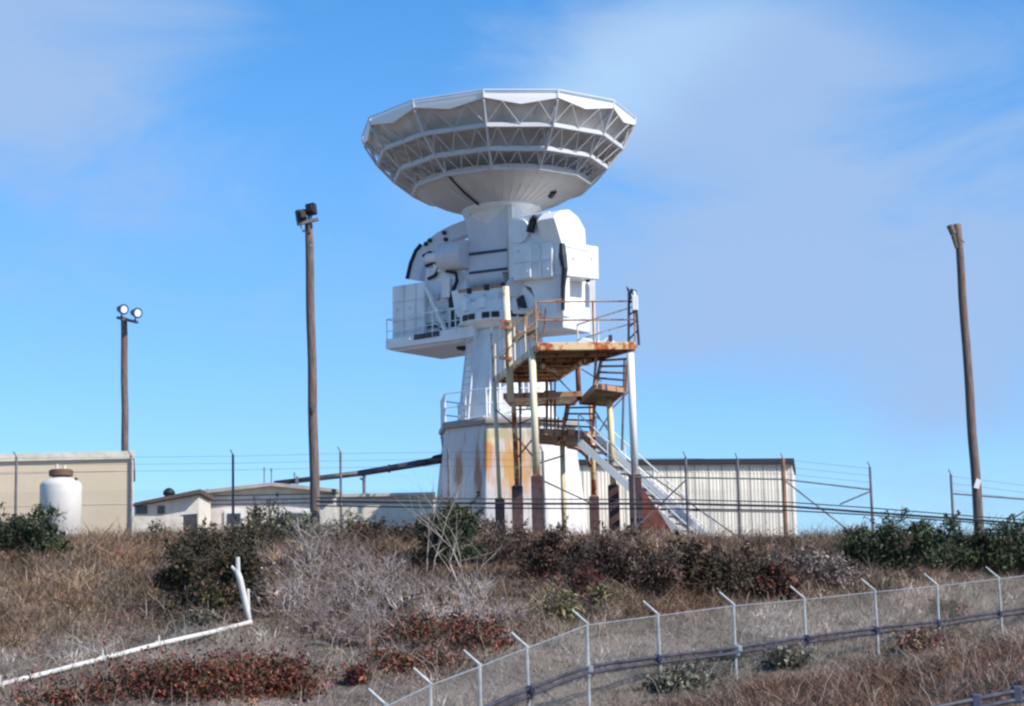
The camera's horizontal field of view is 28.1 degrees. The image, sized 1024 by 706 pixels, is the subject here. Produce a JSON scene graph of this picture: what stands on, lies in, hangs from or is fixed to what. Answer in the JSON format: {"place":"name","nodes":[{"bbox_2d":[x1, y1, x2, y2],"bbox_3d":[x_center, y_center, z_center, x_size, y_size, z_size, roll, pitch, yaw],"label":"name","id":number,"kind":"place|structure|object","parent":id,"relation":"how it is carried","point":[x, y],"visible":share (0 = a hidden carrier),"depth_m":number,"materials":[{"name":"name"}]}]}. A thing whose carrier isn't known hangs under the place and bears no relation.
{"place":"outdoors","nodes":[
{"label":"outdoors","id":0,"kind":"place"},
{"bbox_2d":[0,500,1023,705],"bbox_3d":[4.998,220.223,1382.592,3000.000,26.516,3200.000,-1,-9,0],"label":"ground","id":1,"kind":"structure","parent":0,"point":[313,643],"depth_m":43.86,"materials":[{"name":"beige plant"}]},
{"bbox_2d":[0,502,40,554],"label":"green shrub","id":2,"kind":"object","parent":1,"relation":"on","point":[10,527],"visible":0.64,"depth_m":57.15,"materials":[{"name":"green plant"}]},
{"bbox_2d":[17,498,73,554],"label":"green shrub","id":3,"kind":"object","parent":1,"relation":"on","point":[47,531],"visible":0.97,"depth_m":56.84,"materials":[{"name":"green plant"}]},
{"bbox_2d":[39,464,81,537],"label":"water tank","id":4,"kind":"object","parent":1,"relation":"on","point":[62,481],"visible":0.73,"depth_m":72.53,"materials":[{"name":"plastic"}]},
{"bbox_2d":[0,451,134,537],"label":"tan building","id":5,"kind":"structure","parent":1,"relation":"on","point":[33,472],"depth_m":79.22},
{"bbox_2d":[0,557,252,687],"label":"white pipe","id":6,"kind":"object","parent":1,"relation":"on","point":[244,595],"visible":0.91,"depth_m":43.31,"materials":[{"name":"plastic"}]},
{"bbox_2d":[116,304,142,450],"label":"floodlight pole","id":7,"kind":"object","parent":1,"relation":"on","point":[123,309],"visible":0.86,"depth_m":90.73,"materials":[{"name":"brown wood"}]},
{"bbox_2d":[132,519,172,538],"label":"green shrub","id":8,"kind":"object","parent":1,"relation":"on","point":[153,528],"visible":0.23,"depth_m":64.11,"materials":[{"name":"green plant"}]},
{"bbox_2d":[132,516,182,533],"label":"boundary wall","id":9,"kind":"structure","parent":1,"relation":"on","point":[136,521],"depth_m":75.57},
{"bbox_2d":[132,489,212,533],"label":"building","id":10,"kind":"structure","parent":1,"relation":"on","point":[200,508],"depth_m":76.64,"materials":[{"name":"white paint"}]},
{"bbox_2d":[136,506,146,513],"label":"window","id":11,"kind":"structure","parent":10,"relation":"in","point":[138,508],"depth_m":76.59,"materials":[{"name":"grey glass"}]},
{"bbox_2d":[157,506,164,513],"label":"window","id":12,"kind":"structure","parent":10,"relation":"in","point":[160,509],"depth_m":76.58,"materials":[{"name":"grey glass"}]},
{"bbox_2d":[163,488,174,495],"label":"roof ventilator","id":13,"kind":"object","parent":10,"relation":"on","point":[167,491],"visible":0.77,"depth_m":78.07,"materials":[{"name":"grey metal"}]},
{"bbox_2d":[180,514,197,533],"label":"garage door","id":14,"kind":"structure","parent":10,"relation":"in","point":[188,517],"depth_m":76.49,"materials":[{"name":"grey metal"}]},
{"bbox_2d":[2,633,343,705],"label":"ice plant","id":15,"kind":"object","parent":1,"relation":"on","point":[276,675],"visible":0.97,"depth_m":38.48,"materials":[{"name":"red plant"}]},
{"bbox_2d":[169,517,234,558],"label":"olive shrub","id":16,"kind":"object","parent":1,"relation":"on","point":[207,540],"visible":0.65,"depth_m":56.40,"materials":[{"name":"green plant"}]},
{"bbox_2d":[178,602,226,626],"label":"grey green shrub","id":17,"kind":"object","parent":1,"relation":"on","point":[204,613],"visible":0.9,"depth_m":45.47,"materials":[{"name":"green plant"}]},
{"bbox_2d":[151,531,255,616],"bbox_3d":[-7.298,5.242,48.401,2.480,2.128,1.773,-1,-9,0],"label":"olive shrub","id":18,"kind":"object","parent":1,"relation":"on","point":[193,587],"visible":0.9,"depth_m":48.16,"materials":[{"name":"green plant"}]},
{"bbox_2d":[197,533,280,608],"bbox_3d":[-6.694,5.213,48.918,2.076,1.845,1.743,7,-12,-43],"label":"olive shrub","id":19,"kind":"object","parent":1,"relation":"on","point":[249,562],"visible":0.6,"depth_m":48.89,"materials":[{"name":"green plant"}]},
{"bbox_2d":[218,512,285,552],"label":"olive shrub","id":20,"kind":"object","parent":1,"relation":"on","point":[249,534],"visible":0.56,"depth_m":58.93,"materials":[{"name":"green plant"}]},
{"bbox_2d":[249,562,278,613],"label":"brown shrub","id":21,"kind":"object","parent":1,"relation":"on","point":[265,575],"visible":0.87,"depth_m":47.01,"materials":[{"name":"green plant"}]},
{"bbox_2d":[242,493,285,534],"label":"green shrub","id":22,"kind":"object","parent":1,"relation":"on","point":[254,511],"visible":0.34,"depth_m":64.14,"materials":[{"name":"green plant"}]},
{"bbox_2d":[0,445,545,537],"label":"compound fence","id":23,"kind":"object","parent":1,"relation":"on","point":[340,467],"visible":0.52,"depth_m":65.69,"materials":[{"name":"metal"}]},
{"bbox_2d":[204,482,342,532],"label":"gabled house","id":24,"kind":"structure","parent":1,"relation":"on","point":[264,492],"depth_m":80.04,"materials":[{"name":"white"}]},
{"bbox_2d":[224,510,242,525],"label":"window frame","id":25,"kind":"structure","parent":24,"relation":"in","point":[227,513],"depth_m":79.88,"materials":[{"name":"paint"}]},
{"bbox_2d":[279,510,309,521],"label":"window frame","id":26,"kind":"structure","parent":24,"relation":"in","point":[293,511],"depth_m":79.94,"materials":[{"name":"paint"}]},
{"bbox_2d":[234,569,330,617],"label":"dead shrub","id":27,"kind":"object","parent":1,"relation":"on","point":[284,594],"visible":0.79,"depth_m":46.59,"materials":[{"name":"grey plant"}]},
{"bbox_2d":[246,531,331,573],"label":"dead shrub","id":28,"kind":"object","parent":1,"relation":"on","point":[288,555],"visible":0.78,"depth_m":54.72,"materials":[{"name":"plant"}]},
{"bbox_2d":[267,506,317,539],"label":"green shrub","id":29,"kind":"object","parent":1,"relation":"on","point":[280,523],"visible":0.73,"depth_m":62.27,"materials":[{"name":"green plant"}]},
{"bbox_2d":[295,202,319,531],"bbox_3d":[-6.377,0.681,64.474,0.757,11.027,0.574,5,-11,-38],"label":"floodlight pole","id":30,"kind":"object","parent":1,"relation":"on","point":[309,212],"visible":0.94,"depth_m":64.63,"materials":[{"name":"brown wood"}]},
{"bbox_2d":[316,505,1012,525],"bbox_3d":[12.794,5.589,63.541,37.716,2.590,0.039,-1,-9,0],"label":"overhead cable","id":31,"kind":"object","parent":30,"relation":"hanging from","point":[642,508],"visible":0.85,"depth_m":63.67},
{"bbox_2d":[316,500,1021,524],"bbox_3d":[12.782,5.393,63.470,37.680,2.524,0.070,-1,-9,0],"label":"overhead cable","id":32,"kind":"object","parent":30,"relation":"hanging from","point":[705,504],"visible":0.91,"depth_m":63.58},
{"bbox_2d":[316,497,1022,519],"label":"overhead cable","id":33,"kind":"object","parent":30,"relation":"hanging from","point":[662,499],"visible":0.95,"depth_m":63.61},
{"bbox_2d":[272,542,354,599],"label":"dead shrub","id":34,"kind":"object","parent":1,"relation":"on","point":[309,585],"visible":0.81,"depth_m":49.71,"materials":[{"name":"grey plant"}]},
{"bbox_2d":[286,504,343,570],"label":"dead shrub","id":35,"kind":"object","parent":1,"relation":"on","point":[308,547],"visible":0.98,"depth_m":54.77,"materials":[{"name":"grey plant"}]},
{"bbox_2d":[287,580,343,632],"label":"dead shrub","id":36,"kind":"object","parent":1,"relation":"on","point":[317,612],"visible":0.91,"depth_m":44.57,"materials":[{"name":"grey plant"}]},
{"bbox_2d":[290,535,366,577],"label":"dead shrub","id":37,"kind":"object","parent":1,"relation":"on","point":[340,571],"visible":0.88,"depth_m":53.48,"materials":[{"name":"grey plant"}]},
{"bbox_2d":[308,517,348,542],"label":"grey green shrub","id":38,"kind":"object","parent":1,"relation":"on","point":[330,530],"visible":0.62,"depth_m":61.76,"materials":[{"name":"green plant"}]},
{"bbox_2d":[301,527,355,557],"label":"dead shrub","id":39,"kind":"object","parent":1,"relation":"on","point":[326,546],"visible":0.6,"depth_m":56.99,"materials":[{"name":"grey plant"}]},
{"bbox_2d":[303,560,373,615],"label":"dead shrub","id":40,"kind":"object","parent":1,"relation":"on","point":[340,600],"visible":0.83,"depth_m":47.11,"materials":[{"name":"grey plant"}]},
{"bbox_2d":[299,605,380,646],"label":"dead shrub","id":41,"kind":"object","parent":1,"relation":"on","point":[342,641],"visible":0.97,"depth_m":43.49,"materials":[{"name":"grey plant"}]},
{"bbox_2d":[329,510,372,538],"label":"green shrub","id":42,"kind":"object","parent":1,"relation":"on","point":[347,522],"visible":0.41,"depth_m":64.15,"materials":[{"name":"green plant"}]},
{"bbox_2d":[328,541,375,568],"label":"dead shrub","id":43,"kind":"object","parent":1,"relation":"on","point":[358,557],"visible":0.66,"depth_m":55.18,"materials":[{"name":"grey plant"}]},
{"bbox_2d":[340,658,373,685],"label":"red shrub","id":44,"kind":"object","parent":1,"relation":"on","point":[358,672],"visible":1,"depth_m":39.93,"materials":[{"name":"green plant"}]},
{"bbox_2d":[322,612,392,646],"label":"dead shrub","id":45,"kind":"object","parent":1,"relation":"on","point":[358,640],"visible":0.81,"depth_m":43.70,"materials":[{"name":"grey plant"}]},
{"bbox_2d":[328,547,403,594],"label":"dead shrub","id":46,"kind":"object","parent":1,"relation":"on","point":[366,576],"visible":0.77,"depth_m":49.94,"materials":[{"name":"grey plant"}]},
{"bbox_2d":[346,584,411,627],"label":"dead shrub","id":47,"kind":"object","parent":1,"relation":"on","point":[370,608],"visible":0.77,"depth_m":46.27,"materials":[{"name":"grey plant"}]},
{"bbox_2d":[350,510,408,542],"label":"brown shrub","id":48,"kind":"object","parent":1,"relation":"on","point":[373,528],"visible":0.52,"depth_m":62.87,"materials":[{"name":"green plant"}]},
{"bbox_2d":[336,492,436,530],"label":"long low shed","id":49,"kind":"structure","parent":1,"relation":"on","point":[407,515],"depth_m":76.50,"materials":[{"name":"grey metal"}]},
{"bbox_2d":[360,547,412,578],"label":"dead shrub","id":50,"kind":"object","parent":1,"relation":"on","point":[391,562],"visible":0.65,"depth_m":52.24,"materials":[{"name":"grey plant"}]},
{"bbox_2d":[368,566,437,610],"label":"dead shrub","id":51,"kind":"object","parent":1,"relation":"on","point":[392,595],"visible":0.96,"depth_m":47.66,"materials":[{"name":"grey plant"}]},
{"bbox_2d":[374,604,433,629],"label":"dead shrub","id":52,"kind":"object","parent":1,"relation":"on","point":[385,620],"visible":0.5,"depth_m":45.46,"materials":[{"name":"grey plant"}]},
{"bbox_2d":[389,516,426,542],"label":"brown shrub","id":53,"kind":"object","parent":1,"relation":"on","point":[405,530],"visible":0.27,"depth_m":62.68,"materials":[{"name":"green plant"}]},
{"bbox_2d":[359,640,487,675],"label":"ice plant","id":54,"kind":"object","parent":1,"relation":"on","point":[402,660],"visible":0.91,"depth_m":41.16,"materials":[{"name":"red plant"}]},
{"bbox_2d":[403,564,459,599],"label":"dead shrub","id":55,"kind":"object","parent":1,"relation":"on","point":[419,583],"visible":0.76,"depth_m":49.01,"materials":[{"name":"grey plant"}]},
{"bbox_2d":[414,587,463,622],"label":"dead shrub","id":56,"kind":"object","parent":1,"relation":"on","point":[431,606],"visible":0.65,"depth_m":46.14,"materials":[{"name":"grey plant"}]},
{"bbox_2d":[402,466,477,571],"bbox_3d":[-1.993,4.393,54.604,1.283,3.176,2.614,-6,-10,29],"label":"dead shrub","id":57,"kind":"object","parent":1,"relation":"on","point":[428,546],"visible":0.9,"depth_m":54.42,"materials":[{"name":"grey plant"}]},
{"bbox_2d":[359,594,531,654],"bbox_3d":[-1.545,5.808,44.416,3.996,1.579,5.510,-4,-9,15],"label":"ice plant","id":58,"kind":"object","parent":1,"relation":"on","point":[484,631],"visible":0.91,"depth_m":43.75,"materials":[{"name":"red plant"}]},
{"bbox_2d":[396,481,503,615],"bbox_3d":[-1.457,4.466,47.244,2.559,3.331,2.066,-1,-9,0],"label":"dead shrub","id":59,"kind":"object","parent":1,"relation":"on","point":[459,565],"visible":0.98,"depth_m":47.11,"materials":[{"name":"grey plant"}]},
{"bbox_2d":[412,485,488,566],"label":"green shrub","id":60,"kind":"object","parent":1,"relation":"on","point":[466,548],"visible":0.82,"depth_m":55.35,"materials":[{"name":"green plant"}]},
{"bbox_2d":[426,581,486,619],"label":"dead shrub","id":61,"kind":"object","parent":1,"relation":"on","point":[463,603],"visible":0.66,"depth_m":46.74,"materials":[{"name":"grey plant"}]},
{"bbox_2d":[445,564,498,602],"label":"dead shrub","id":62,"kind":"object","parent":1,"relation":"on","point":[489,584],"visible":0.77,"depth_m":48.79,"materials":[{"name":"grey plant"}]},
{"bbox_2d":[469,508,498,536],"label":"grey shrub","id":63,"kind":"object","parent":1,"relation":"on","point":[483,523],"visible":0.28,"depth_m":63.85,"materials":[{"name":"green plant"}]},
{"bbox_2d":[459,597,520,624],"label":"dead shrub","id":64,"kind":"object","parent":1,"relation":"on","point":[482,612],"visible":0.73,"depth_m":45.98,"materials":[{"name":"grey plant"}]},
{"bbox_2d":[361,89,635,535],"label":"radar antenna","id":65,"kind":"object","parent":1,"relation":"on","point":[499,170],"visible":0.92,"depth_m":79.21,"materials":[{"name":"metal"}]},
{"bbox_2d":[274,454,441,493],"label":"sloping duct","id":66,"kind":"object","parent":65,"relation":"attached to","point":[388,468],"visible":0.68,"depth_m":80.29,"materials":[{"name":"grey metal"}]},
{"bbox_2d":[475,515,539,566],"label":"brown shrub","id":67,"kind":"object","parent":1,"relation":"on","point":[496,545],"visible":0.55,"depth_m":55.55,"materials":[{"name":"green plant"}]},
{"bbox_2d":[482,598,535,622],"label":"dead shrub","id":68,"kind":"object","parent":1,"relation":"on","point":[506,612],"visible":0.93,"depth_m":45.98,"materials":[{"name":"grey plant"}]},
{"bbox_2d":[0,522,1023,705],"bbox_3d":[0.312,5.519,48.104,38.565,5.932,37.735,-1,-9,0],"label":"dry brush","id":69,"kind":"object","parent":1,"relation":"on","point":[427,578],"visible":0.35,"depth_m":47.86,"materials":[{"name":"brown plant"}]},
{"bbox_2d":[499,513,594,578],"bbox_3d":[0.925,5.052,53.384,2.562,1.724,1.989,-1,-9,0],"label":"brown shrub","id":70,"kind":"object","parent":1,"relation":"on","point":[555,555],"visible":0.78,"depth_m":52.96,"materials":[{"name":"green plant"}]},
{"bbox_2d":[546,656,571,666],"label":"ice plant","id":71,"kind":"object","parent":1,"relation":"on","point":[559,662],"visible":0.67,"depth_m":42.34,"materials":[{"name":"grey plant"}]},
{"bbox_2d":[533,575,597,621],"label":"grass clump","id":72,"kind":"object","parent":1,"relation":"on","point":[567,603],"visible":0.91,"depth_m":47.09,"materials":[{"name":"green plant"}]},
{"bbox_2d":[556,558,611,597],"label":"red shrub","id":73,"kind":"object","parent":1,"relation":"on","point":[589,573],"visible":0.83,"depth_m":49.34,"materials":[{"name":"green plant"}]},
{"bbox_2d":[550,515,632,583],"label":"brown shrub","id":74,"kind":"object","parent":1,"relation":"on","point":[602,548],"visible":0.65,"depth_m":51.69,"materials":[{"name":"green plant"}]},
{"bbox_2d":[490,286,713,537],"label":"stair tower","id":75,"kind":"structure","parent":1,"relation":"on","point":[551,362],"depth_m":69.88,"materials":[{"name":"metal"}]},
{"bbox_2d":[581,578,624,608],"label":"grass clump","id":76,"kind":"object","parent":1,"relation":"on","point":[601,591],"visible":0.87,"depth_m":48.10,"materials":[{"name":"green plant"}]},
{"bbox_2d":[614,521,653,540],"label":"green shrub","id":77,"kind":"object","parent":1,"relation":"on","point":[625,533],"visible":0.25,"depth_m":61.60,"materials":[{"name":"green plant"}]},
{"bbox_2d":[598,522,688,593],"bbox_3d":[3.307,5.147,51.175,2.301,1.835,2.163,-1,-9,0],"label":"brown shrub","id":78,"kind":"object","parent":1,"relation":"on","point":[655,570],"visible":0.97,"depth_m":50.92,"materials":[{"name":"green plant"}]},
{"bbox_2d":[639,652,719,692],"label":"grey green shrub","id":79,"kind":"object","parent":1,"relation":"on","point":[677,673],"visible":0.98,"depth_m":39.69,"materials":[{"name":"green plant"}]},
{"bbox_2d":[578,458,796,539],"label":"corrugated shed","id":80,"kind":"structure","parent":1,"relation":"on","point":[759,467],"depth_m":85.84,"materials":[{"name":"white metal"}]},
{"bbox_2d":[640,528,745,596],"bbox_3d":[4.713,5.480,53.165,2.526,1.883,2.077,1,-9,-15],"label":"olive shrub","id":81,"kind":"object","parent":1,"relation":"on","point":[696,556],"visible":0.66,"depth_m":52.74,"materials":[{"name":"brown plant"}]},
{"bbox_2d":[368,567,1023,705],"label":"chain link fence","id":82,"kind":"object","parent":1,"relation":"on","point":[479,676],"visible":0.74,"depth_m":41.90,"materials":[{"name":"metal"}]},
{"bbox_2d":[484,607,1023,705],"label":"pipe run","id":83,"kind":"object","parent":82,"relation":"attached to","point":[532,692],"visible":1,"depth_m":42.93,"materials":[{"name":"metal"}]},
{"bbox_2d":[693,636,747,676],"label":"grey green shrub","id":84,"kind":"object","parent":1,"relation":"on","point":[727,668],"visible":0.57,"depth_m":44.36,"materials":[{"name":"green plant"}]},
{"bbox_2d":[693,539,776,599],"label":"olive shrub","id":85,"kind":"object","parent":1,"relation":"on","point":[744,583],"visible":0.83,"depth_m":53.11,"materials":[{"name":"green plant"}]},
{"bbox_2d":[630,451,874,536],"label":"compound fence","id":86,"kind":"object","parent":1,"relation":"on","point":[784,497],"visible":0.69,"depth_m":65.61,"materials":[{"name":"metal"}]},
{"bbox_2d":[740,539,805,566],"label":"grey shrub","id":87,"kind":"object","parent":1,"relation":"on","point":[772,552],"visible":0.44,"depth_m":57.09,"materials":[{"name":"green plant"}]},
{"bbox_2d":[752,556,804,601],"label":"bush","id":88,"kind":"object","parent":1,"relation":"on","point":[779,581],"visible":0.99,"depth_m":53.15,"materials":[{"name":"brown plant"}]},
{"bbox_2d":[761,642,815,669],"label":"grey green shrub","id":89,"kind":"object","parent":1,"relation":"on","point":[778,657],"visible":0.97,"depth_m":44.37,"materials":[{"name":"green plant"}]},
{"bbox_2d":[775,539,848,578],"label":"grey shrub","id":90,"kind":"object","parent":1,"relation":"on","point":[811,556],"visible":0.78,"depth_m":56.46,"materials":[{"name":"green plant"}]},
{"bbox_2d":[805,549,875,590],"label":"grey shrub","id":91,"kind":"object","parent":1,"relation":"on","point":[824,570],"visible":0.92,"depth_m":56.20,"materials":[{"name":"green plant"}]},
{"bbox_2d":[831,518,905,567],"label":"green shrub","id":92,"kind":"object","parent":1,"relation":"on","point":[857,536],"visible":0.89,"depth_m":59.35,"materials":[{"name":"green plant"}]},
{"bbox_2d":[863,506,950,571],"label":"green shrub","id":93,"kind":"object","parent":1,"relation":"on","point":[921,543],"visible":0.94,"depth_m":59.11,"materials":[{"name":"green plant"}]},
{"bbox_2d":[892,618,954,653],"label":"brown shrub","id":94,"kind":"object","parent":1,"relation":"on","point":[918,637],"visible":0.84,"depth_m":49.89,"materials":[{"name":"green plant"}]},
{"bbox_2d":[908,510,983,572],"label":"green shrub","id":95,"kind":"object","parent":1,"relation":"on","point":[955,552],"visible":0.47,"depth_m":60.82,"materials":[{"name":"green plant"}]},
{"bbox_2d":[924,591,973,625],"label":"brown shrub","id":96,"kind":"object","parent":1,"relation":"on","point":[954,610],"visible":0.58,"depth_m":55.98,"materials":[{"name":"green plant"}]},
{"bbox_2d":[946,223,983,536],"bbox_3d":[14.374,1.157,64.644,0.462,10.752,0.805,-10,-12,44],"label":"utility pole","id":97,"kind":"object","parent":1,"relation":"on","point":[955,231],"visible":0.91,"depth_m":64.77,"materials":[{"name":"brown wood"}]},
{"bbox_2d":[933,685,1023,705],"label":"pipe run","id":98,"kind":"object","parent":1,"relation":"on","point":[1015,692],"visible":1,"depth_m":25.45,"materials":[{"name":"metal"}]},
{"bbox_2d":[948,513,1022,572],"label":"green shrub","id":99,"kind":"object","parent":1,"relation":"on","point":[992,545],"visible":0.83,"depth_m":61.49,"materials":[{"name":"green plant"}]},
{"bbox_2d":[948,469,1023,532],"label":"compound fence","id":100,"kind":"object","parent":1,"relation":"on","point":[952,499],"visible":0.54,"depth_m":65.78,"materials":[{"name":"metal"}]},
{"bbox_2d":[998,512,1023,568],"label":"green shrub","id":101,"kind":"object","parent":1,"relation":"on","point":[1018,530],"visible":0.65,"depth_m":61.80,"materials":[{"name":"green plant"}]},
{"bbox_2d":[0,0,1023,536],"label":"sky","id":102,"kind":"structure","parent":0,"point":[790,177],"materials":[{"name":"blue"}]}
]}

